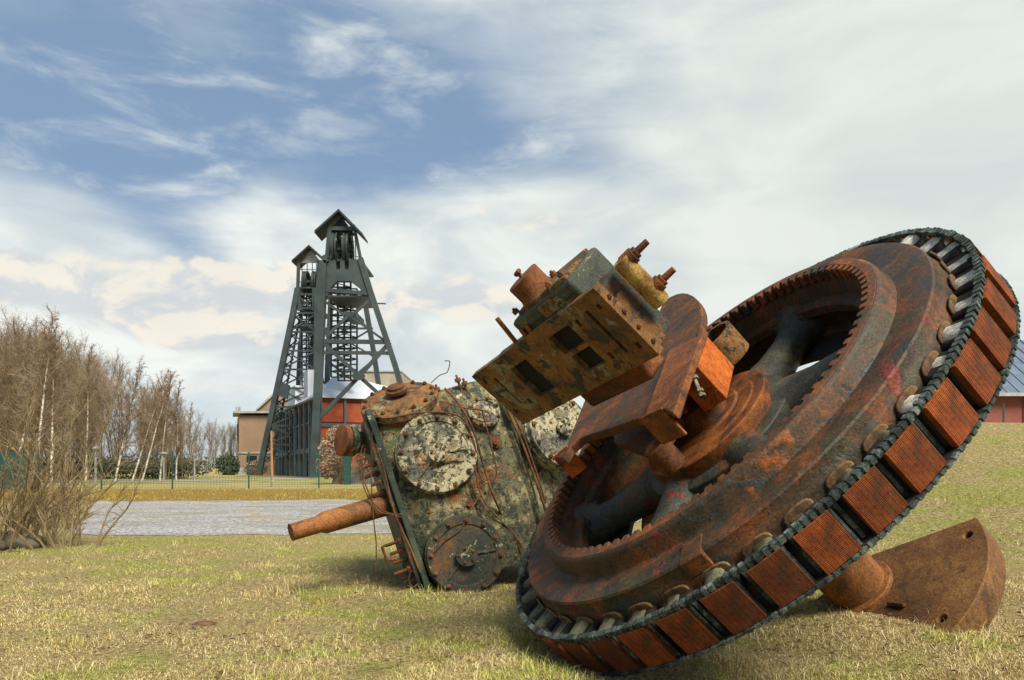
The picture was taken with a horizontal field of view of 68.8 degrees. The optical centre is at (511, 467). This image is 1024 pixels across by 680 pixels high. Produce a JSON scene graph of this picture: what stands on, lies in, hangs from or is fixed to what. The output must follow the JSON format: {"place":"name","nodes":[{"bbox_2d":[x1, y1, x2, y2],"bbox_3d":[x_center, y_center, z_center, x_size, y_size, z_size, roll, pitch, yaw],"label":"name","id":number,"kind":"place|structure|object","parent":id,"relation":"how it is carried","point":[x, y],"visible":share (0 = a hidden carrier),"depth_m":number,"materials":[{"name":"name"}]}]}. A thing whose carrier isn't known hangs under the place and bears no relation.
{"place":"outdoors","nodes":[
{"label":"outdoors","id":0,"kind":"place"},
{"bbox_2d":[42,478,312,481],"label":"path","id":1,"kind":"structure","parent":0,"point":[201,480],"depth_m":56.67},
{"bbox_2d":[2,486,376,500],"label":"bank grass","id":2,"kind":"structure","parent":0,"point":[211,490],"depth_m":27.35,"materials":[{"name":"green plant"}]},
{"bbox_2d":[0,422,1023,679],"bbox_3d":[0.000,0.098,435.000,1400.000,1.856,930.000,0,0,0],"label":"ground","id":3,"kind":"structure","parent":0,"point":[934,514],"depth_m":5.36,"materials":[{"name":"green plant"}]},
{"bbox_2d":[0,539,6,550],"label":"boulder","id":4,"kind":"object","parent":3,"relation":"on","point":[3,546],"visible":0.78,"depth_m":8.97,"materials":[{"name":"grey stone"}]},
{"bbox_2d":[0,362,11,418],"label":"bare tree","id":5,"kind":"object","parent":3,"relation":"on","point":[5,380],"visible":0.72,"depth_m":48.49,"materials":[{"name":"brown plant"}]},
{"bbox_2d":[0,329,26,451],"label":"bare tree","id":6,"kind":"object","parent":3,"relation":"on","point":[8,397],"visible":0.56,"depth_m":54.43,"materials":[{"name":"brown plant"}]},
{"bbox_2d":[0,350,29,451],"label":"bare tree","id":7,"kind":"object","parent":3,"relation":"on","point":[8,400],"visible":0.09,"depth_m":58.54,"materials":[{"name":"brown plant"}]},
{"bbox_2d":[0,445,38,488],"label":"solid fence","id":8,"kind":"object","parent":3,"relation":"on","point":[12,454],"visible":0.21,"depth_m":33.00,"materials":[{"name":"green metal"}]},
{"bbox_2d":[3,346,39,449],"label":"bare tree","id":9,"kind":"object","parent":3,"relation":"on","point":[21,384],"visible":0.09,"depth_m":51.09,"materials":[{"name":"brown plant"}]},
{"bbox_2d":[1,530,43,548],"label":"boulder","id":10,"kind":"object","parent":3,"relation":"on","point":[21,543],"visible":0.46,"depth_m":9.17,"materials":[{"name":"grey stone"}]},
{"bbox_2d":[1,316,44,456],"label":"bare tree","id":11,"kind":"object","parent":3,"relation":"on","point":[24,333],"visible":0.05,"depth_m":73.47,"materials":[{"name":"brown plant"}]},
{"bbox_2d":[0,319,59,447],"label":"bare tree","id":12,"kind":"object","parent":3,"relation":"on","point":[26,350],"visible":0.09,"depth_m":66.63,"materials":[{"name":"brown plant"}]},
{"bbox_2d":[4,331,57,451],"bbox_3d":[-29.919,-3.778,46.407,3.316,9.692,2.499,0,0,-23],"label":"birch tree","id":13,"kind":"object","parent":3,"relation":"on","point":[29,399],"visible":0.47,"depth_m":46.39,"materials":[{"name":"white plant"}]},
{"bbox_2d":[0,313,66,460],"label":"bare tree","id":14,"kind":"object","parent":3,"relation":"on","point":[36,318],"visible":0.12,"depth_m":65.71,"materials":[{"name":"brown plant"}]},
{"bbox_2d":[0,332,67,476],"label":"bare tree","id":15,"kind":"object","parent":3,"relation":"on","point":[11,381],"visible":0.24,"depth_m":48.50,"materials":[{"name":"brown plant"}]},
{"bbox_2d":[0,304,67,449],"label":"bare tree","id":16,"kind":"object","parent":3,"relation":"on","point":[7,332],"visible":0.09,"depth_m":65.93,"materials":[{"name":"brown plant"}]},
{"bbox_2d":[0,346,68,451],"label":"bare tree","id":17,"kind":"object","parent":3,"relation":"on","point":[14,444],"visible":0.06,"depth_m":57.70,"materials":[{"name":"brown plant"}]},
{"bbox_2d":[0,312,69,451],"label":"bare tree","id":18,"kind":"object","parent":3,"relation":"on","point":[21,353],"visible":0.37,"depth_m":48.42,"materials":[{"name":"brown plant"}]},
{"bbox_2d":[4,303,75,455],"bbox_3d":[-21.402,-3.249,34.403,2.978,8.613,2.879,0,0,-16],"label":"birch tree","id":19,"kind":"object","parent":3,"relation":"on","point":[43,397],"visible":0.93,"depth_m":33.95,"materials":[{"name":"brown plant"}]},
{"bbox_2d":[15,330,71,458],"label":"bare tree","id":20,"kind":"object","parent":3,"relation":"on","point":[63,371],"visible":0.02,"depth_m":74.66,"materials":[{"name":"brown plant"}]},
{"bbox_2d":[13,327,74,481],"bbox_3d":[-29.586,-4.006,47.200,3.386,10.128,3.502,0,0,-41],"label":"birch tree","id":21,"kind":"object","parent":3,"relation":"on","point":[51,445],"visible":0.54,"depth_m":47.46,"materials":[{"name":"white plant"}]},
{"bbox_2d":[0,475,96,526],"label":"brown bracken","id":22,"kind":"object","parent":3,"relation":"on","point":[61,522],"visible":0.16,"depth_m":12.66,"materials":[{"name":"plant"}]},
{"bbox_2d":[18,324,86,477],"bbox_3d":[-36.518,-5.264,60.737,4.731,12.675,6.488,0,0,-6],"label":"bare tree","id":23,"kind":"object","parent":3,"relation":"on","point":[66,392],"visible":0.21,"depth_m":59.36,"materials":[{"name":"brown plant"}]},
{"bbox_2d":[0,375,120,546],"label":"bare shrub","id":24,"kind":"object","parent":3,"relation":"on","point":[44,502],"visible":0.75,"depth_m":9.41,"materials":[{"name":"brown plant"}]},
{"bbox_2d":[33,326,100,482],"bbox_3d":[-29.789,-4.205,49.619,3.323,10.533,4.665,0,0,-3],"label":"bare tree","id":25,"kind":"object","parent":3,"relation":"on","point":[75,385],"visible":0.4,"depth_m":49.95,"materials":[{"name":"brown plant"}]},
{"bbox_2d":[0,439,150,549],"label":"bare shrub","id":26,"kind":"object","parent":3,"relation":"on","point":[77,522],"visible":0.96,"depth_m":9.39,"materials":[{"name":"brown plant"}]},
{"bbox_2d":[50,341,104,478],"bbox_3d":[-34.256,-4.567,59.461,4.209,11.277,5.773,0,0,6],"label":"bare tree","id":27,"kind":"object","parent":3,"relation":"on","point":[73,416],"visible":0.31,"depth_m":58.29,"materials":[{"name":"brown plant"}]},
{"bbox_2d":[0,361,160,552],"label":"bare shrub","id":28,"kind":"object","parent":3,"relation":"on","point":[17,530],"visible":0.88,"depth_m":9.20,"materials":[{"name":"brown plant"}]},
{"bbox_2d":[59,354,104,467],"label":"bare tree","id":29,"kind":"object","parent":3,"relation":"on","point":[79,447],"visible":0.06,"depth_m":66.67,"materials":[{"name":"brown plant"}]},
{"bbox_2d":[51,360,113,478],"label":"bare tree","id":30,"kind":"object","parent":3,"relation":"on","point":[101,447],"visible":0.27,"depth_m":65.22,"materials":[{"name":"brown plant"}]},
{"bbox_2d":[56,353,112,461],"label":"bare tree","id":31,"kind":"object","parent":3,"relation":"on","point":[74,407],"visible":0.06,"depth_m":74.04,"materials":[{"name":"brown plant"}]},
{"bbox_2d":[66,343,115,480],"bbox_3d":[-30.409,-4.033,53.812,3.750,10.170,3.427,0,0,-19],"label":"birch tree","id":32,"kind":"object","parent":3,"relation":"on","point":[90,425],"visible":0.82,"depth_m":53.99,"materials":[{"name":"white plant"}]},
{"bbox_2d":[91,446,99,482],"bbox_3d":[-26.183,-0.114,47.000,0.465,2.427,0.465,0,0,0],"label":"street lamp","id":33,"kind":"object","parent":3,"relation":"on","point":[95,463],"visible":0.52,"depth_m":46.95,"materials":[{"name":"grey metal"}]},
{"bbox_2d":[65,343,130,476],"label":"bare tree","id":34,"kind":"object","parent":3,"relation":"on","point":[100,381],"visible":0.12,"depth_m":69.08,"materials":[{"name":"brown plant"}]},
{"bbox_2d":[72,351,129,478],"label":"bare tree","id":35,"kind":"object","parent":3,"relation":"on","point":[101,387],"visible":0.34,"depth_m":65.96,"materials":[{"name":"brown plant"}]},
{"bbox_2d":[68,353,137,479],"bbox_3d":[-32.277,-4.131,59.412,5.324,10.401,3.882,0,0,-32],"label":"bare tree","id":36,"kind":"object","parent":3,"relation":"on","point":[111,403],"visible":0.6,"depth_m":59.33,"materials":[{"name":"brown plant"}]},
{"bbox_2d":[97,366,130,477],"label":"bare tree","id":37,"kind":"object","parent":3,"relation":"on","point":[109,443],"visible":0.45,"depth_m":73.61,"materials":[{"name":"brown plant"}]},
{"bbox_2d":[102,370,138,477],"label":"bare tree","id":38,"kind":"object","parent":3,"relation":"on","point":[115,439],"visible":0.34,"depth_m":73.97,"materials":[{"name":"brown plant"}]},
{"bbox_2d":[39,454,215,478],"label":"hedge","id":39,"kind":"object","parent":3,"relation":"on","point":[127,470],"visible":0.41,"depth_m":66.32,"materials":[{"name":"green plant"}]},
{"bbox_2d":[105,355,150,480],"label":"birch tree","id":40,"kind":"object","parent":3,"relation":"on","point":[127,410],"visible":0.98,"depth_m":55.93,"materials":[{"name":"white plant"}]},
{"bbox_2d":[131,380,155,456],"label":"bare tree","id":41,"kind":"object","parent":3,"relation":"on","point":[146,407],"visible":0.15,"depth_m":74.07,"materials":[{"name":"brown plant"}]},
{"bbox_2d":[132,383,164,478],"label":"bare tree","id":42,"kind":"object","parent":3,"relation":"on","point":[148,417],"visible":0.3,"depth_m":68.09,"materials":[{"name":"brown plant"}]},
{"bbox_2d":[129,384,171,478],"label":"bare tree","id":43,"kind":"object","parent":3,"relation":"on","point":[141,418],"visible":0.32,"depth_m":67.58,"materials":[{"name":"brown plant"}]},
{"bbox_2d":[130,370,171,480],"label":"birch tree","id":44,"kind":"object","parent":3,"relation":"on","point":[145,435],"visible":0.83,"depth_m":57.14,"materials":[{"name":"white plant"}]},
{"bbox_2d":[128,377,180,477],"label":"bare tree","id":45,"kind":"object","parent":3,"relation":"on","point":[138,425],"visible":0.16,"depth_m":72.12,"materials":[{"name":"brown plant"}]},
{"bbox_2d":[135,370,178,480],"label":"birch tree","id":46,"kind":"object","parent":3,"relation":"on","point":[156,430],"visible":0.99,"depth_m":55.80,"materials":[{"name":"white plant"}]},
{"bbox_2d":[160,452,167,480],"bbox_3d":[-25.151,-0.019,54.000,0.501,2.237,0.501,0,0,0],"label":"street lamp","id":47,"kind":"object","parent":3,"relation":"on","point":[163,454],"visible":0.94,"depth_m":53.94,"materials":[{"name":"grey metal"}]},
{"bbox_2d":[147,368,186,479],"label":"birch tree","id":48,"kind":"object","parent":3,"relation":"on","point":[164,433],"visible":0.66,"depth_m":57.99,"materials":[{"name":"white plant"}]},
{"bbox_2d":[145,377,188,458],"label":"bare tree","id":49,"kind":"object","parent":3,"relation":"on","point":[164,413],"visible":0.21,"depth_m":68.30,"materials":[{"name":"brown plant"}]},
{"bbox_2d":[149,396,192,478],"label":"bare tree","id":50,"kind":"object","parent":3,"relation":"on","point":[173,450],"visible":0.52,"depth_m":64.66,"materials":[{"name":"brown plant"}]},
{"bbox_2d":[160,406,191,477],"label":"bare tree","id":51,"kind":"object","parent":3,"relation":"on","point":[173,434],"visible":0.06,"depth_m":74.06,"materials":[{"name":"brown plant"}]},
{"bbox_2d":[156,380,196,479],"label":"birch tree","id":52,"kind":"object","parent":3,"relation":"on","point":[177,441],"visible":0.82,"depth_m":59.95,"materials":[{"name":"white plant"}]},
{"bbox_2d":[172,411,199,478],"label":"bare tree","id":53,"kind":"object","parent":3,"relation":"on","point":[182,452],"visible":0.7,"depth_m":65.12,"materials":[{"name":"brown plant"}]},
{"bbox_2d":[175,409,206,477],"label":"bare tree","id":54,"kind":"object","parent":3,"relation":"on","point":[199,417],"visible":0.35,"depth_m":72.34,"materials":[{"name":"brown plant"}]},
{"bbox_2d":[182,402,204,477],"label":"birch tree","id":55,"kind":"object","parent":3,"relation":"on","point":[189,446],"visible":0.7,"depth_m":70.03,"materials":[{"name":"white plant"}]},
{"bbox_2d":[192,454,196,479],"bbox_3d":[-25.480,-0.007,60.000,0.394,2.213,0.394,0,0,0],"label":"street lamp","id":56,"kind":"object","parent":3,"relation":"on","point":[194,455],"visible":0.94,"depth_m":59.94,"materials":[{"name":"grey metal"}]},
{"bbox_2d":[192,425,211,471],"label":"bare tree","id":57,"kind":"object","parent":3,"relation":"on","point":[201,452],"visible":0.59,"depth_m":117.86,"materials":[{"name":"brown plant"}]},
{"bbox_2d":[192,620,215,625],"bbox_3d":[-1.952,0.994,4.750,0.155,0.038,0.082,0,0,0],"label":"turf clod","id":58,"kind":"object","parent":3,"relation":"on","point":[203,623],"visible":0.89,"depth_m":4.73,"materials":[{"name":"brown soil"}]},
{"bbox_2d":[40,452,375,488],"bbox_3d":[-11.356,0.180,35.886,29.470,1.840,0.795,0,0,-7],"label":"fence","id":59,"kind":"object","parent":3,"relation":"on","point":[248,466],"visible":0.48,"depth_m":35.52,"materials":[{"name":"green metal"}]},
{"bbox_2d":[201,416,228,473],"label":"bare tree","id":60,"kind":"object","parent":3,"relation":"on","point":[217,443],"visible":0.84,"depth_m":117.59,"materials":[{"name":"brown plant"}]},
{"bbox_2d":[203,423,227,473],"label":"bare tree","id":61,"kind":"object","parent":3,"relation":"on","point":[209,460],"visible":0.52,"depth_m":126.18,"materials":[{"name":"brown plant"}]},
{"bbox_2d":[216,424,234,453],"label":"bare tree","id":62,"kind":"object","parent":3,"relation":"on","point":[220,435],"visible":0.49,"depth_m":125.53,"materials":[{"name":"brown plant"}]},
{"bbox_2d":[214,452,240,474],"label":"evergreen bush","id":63,"kind":"object","parent":3,"relation":"on","point":[232,461],"visible":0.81,"depth_m":99.77,"materials":[{"name":"green plant"}]},
{"bbox_2d":[225,422,236,468],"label":"bare tree","id":64,"kind":"object","parent":3,"relation":"on","point":[232,436],"visible":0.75,"depth_m":117.50,"materials":[{"name":"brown plant"}]},
{"bbox_2d":[229,421,236,457],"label":"bare tree","id":65,"kind":"object","parent":3,"relation":"on","point":[236,440],"visible":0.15,"depth_m":125.05,"materials":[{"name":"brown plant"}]},
{"bbox_2d":[243,460,268,474],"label":"dry bush","id":66,"kind":"object","parent":3,"relation":"on","point":[254,463],"visible":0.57,"depth_m":95.82,"materials":[{"name":"brown plant"}]},
{"bbox_2d":[233,394,287,474],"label":"brick building","id":67,"kind":"structure","parent":3,"relation":"on","point":[251,425],"depth_m":108.00,"materials":[{"name":"brick"}]},
{"bbox_2d":[237,423,238,443],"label":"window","id":68,"kind":"structure","parent":67,"relation":"in","point":[237,423],"depth_m":110.04,"materials":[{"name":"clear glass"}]},
{"bbox_2d":[247,455,256,473],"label":"door","id":69,"kind":"structure","parent":67,"relation":"in","point":[254,458],"depth_m":107.84,"materials":[{"name":"black glass"}]},
{"bbox_2d":[270,431,274,486],"bbox_3d":[-12.495,-0.405,39.000,0.219,3.020,0.162,0,0,0],"label":"wooden pole","id":70,"kind":"object","parent":3,"relation":"on","point":[271,452],"visible":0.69,"depth_m":38.95,"materials":[{"name":"beige wood"}]},
{"bbox_2d":[256,245,327,471],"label":"headframe","id":71,"kind":"object","parent":3,"relation":"on","point":[308,288],"visible":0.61,"depth_m":87.93,"materials":[{"name":"grey metal"}]},
{"bbox_2d":[274,370,387,476],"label":"pithead hall","id":72,"kind":"structure","parent":3,"relation":"on","point":[344,409],"depth_m":81.06,"materials":[{"name":"red brick"}]},
{"bbox_2d":[316,424,370,483],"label":"ivy bank","id":73,"kind":"structure","parent":3,"relation":"on","point":[332,459],"depth_m":44.96,"materials":[{"name":"brown plant"}]},
{"bbox_2d":[342,456,351,484],"bbox_3d":[-9.694,0.023,44.000,0.594,1.954,0.594,0,0,0],"label":"green hopper","id":74,"kind":"object","parent":3,"relation":"on","point":[348,460],"visible":0.61,"depth_m":43.85,"materials":[{"name":"paint"}]},
{"bbox_2d":[309,209,402,476],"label":"headframe","id":75,"kind":"object","parent":3,"relation":"on","point":[339,262],"visible":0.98,"depth_m":69.90,"materials":[{"name":"grey metal"}]},
{"bbox_2d":[338,467,373,483],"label":"wall","id":76,"kind":"structure","parent":3,"relation":"on","point":[355,478],"depth_m":46.00,"materials":[{"name":"concrete"}]},
{"bbox_2d":[74,499,641,535],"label":"gravel","id":77,"kind":"structure","parent":3,"relation":"on","point":[200,518],"depth_m":14.88,"materials":[{"name":"grey gravel"}]},
{"bbox_2d":[365,371,410,385],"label":"building","id":78,"kind":"structure","parent":3,"relation":"on","point":[387,378],"depth_m":125.00,"materials":[{"name":"paint"}]},
{"bbox_2d":[288,360,585,592],"bbox_3d":[-0.478,0.098,6.795,2.884,2.092,1.693,0,0,-12],"label":"engine cylinder","id":79,"kind":"object","parent":3,"relation":"on","point":[467,476],"visible":0.95,"depth_m":6.09,"materials":[{"name":"paint"}]},
{"bbox_2d":[0,470,1023,679],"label":"straw","id":80,"kind":"object","parent":3,"relation":"on","point":[920,625],"visible":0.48,"depth_m":3.85,"materials":[{"name":"beige plant"}]},
{"bbox_2d":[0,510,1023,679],"bbox_3d":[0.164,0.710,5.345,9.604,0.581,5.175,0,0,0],"label":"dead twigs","id":81,"kind":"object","parent":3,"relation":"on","point":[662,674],"visible":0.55,"depth_m":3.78,"materials":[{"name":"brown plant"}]},
{"bbox_2d":[472,227,1020,676],"bbox_3d":[1.177,0.020,4.199,2.728,2.715,2.734,0,0,30],"label":"flywheel rotor","id":82,"kind":"object","parent":3,"relation":"on","point":[742,469],"visible":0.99,"depth_m":3.39,"materials":[{"name":"paint"}]},
{"bbox_2d":[1002,403,1004,422],"bbox_3d":[26.301,-2.019,40.000,0.100,2.839,0.100,0,0,0],"label":"green post","id":83,"kind":"object","parent":3,"relation":"on","point":[1003,412],"visible":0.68,"depth_m":39.97,"materials":[{"name":"metal"}]},
{"bbox_2d":[984,339,1023,422],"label":"red brick hall","id":84,"kind":"structure","parent":3,"relation":"on","point":[1011,395],"depth_m":60.00,"materials":[{"name":"brick"}]},
{"bbox_2d":[0,0,1023,467],"label":"sky","id":85,"kind":"structure","parent":0,"point":[166,166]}
]}

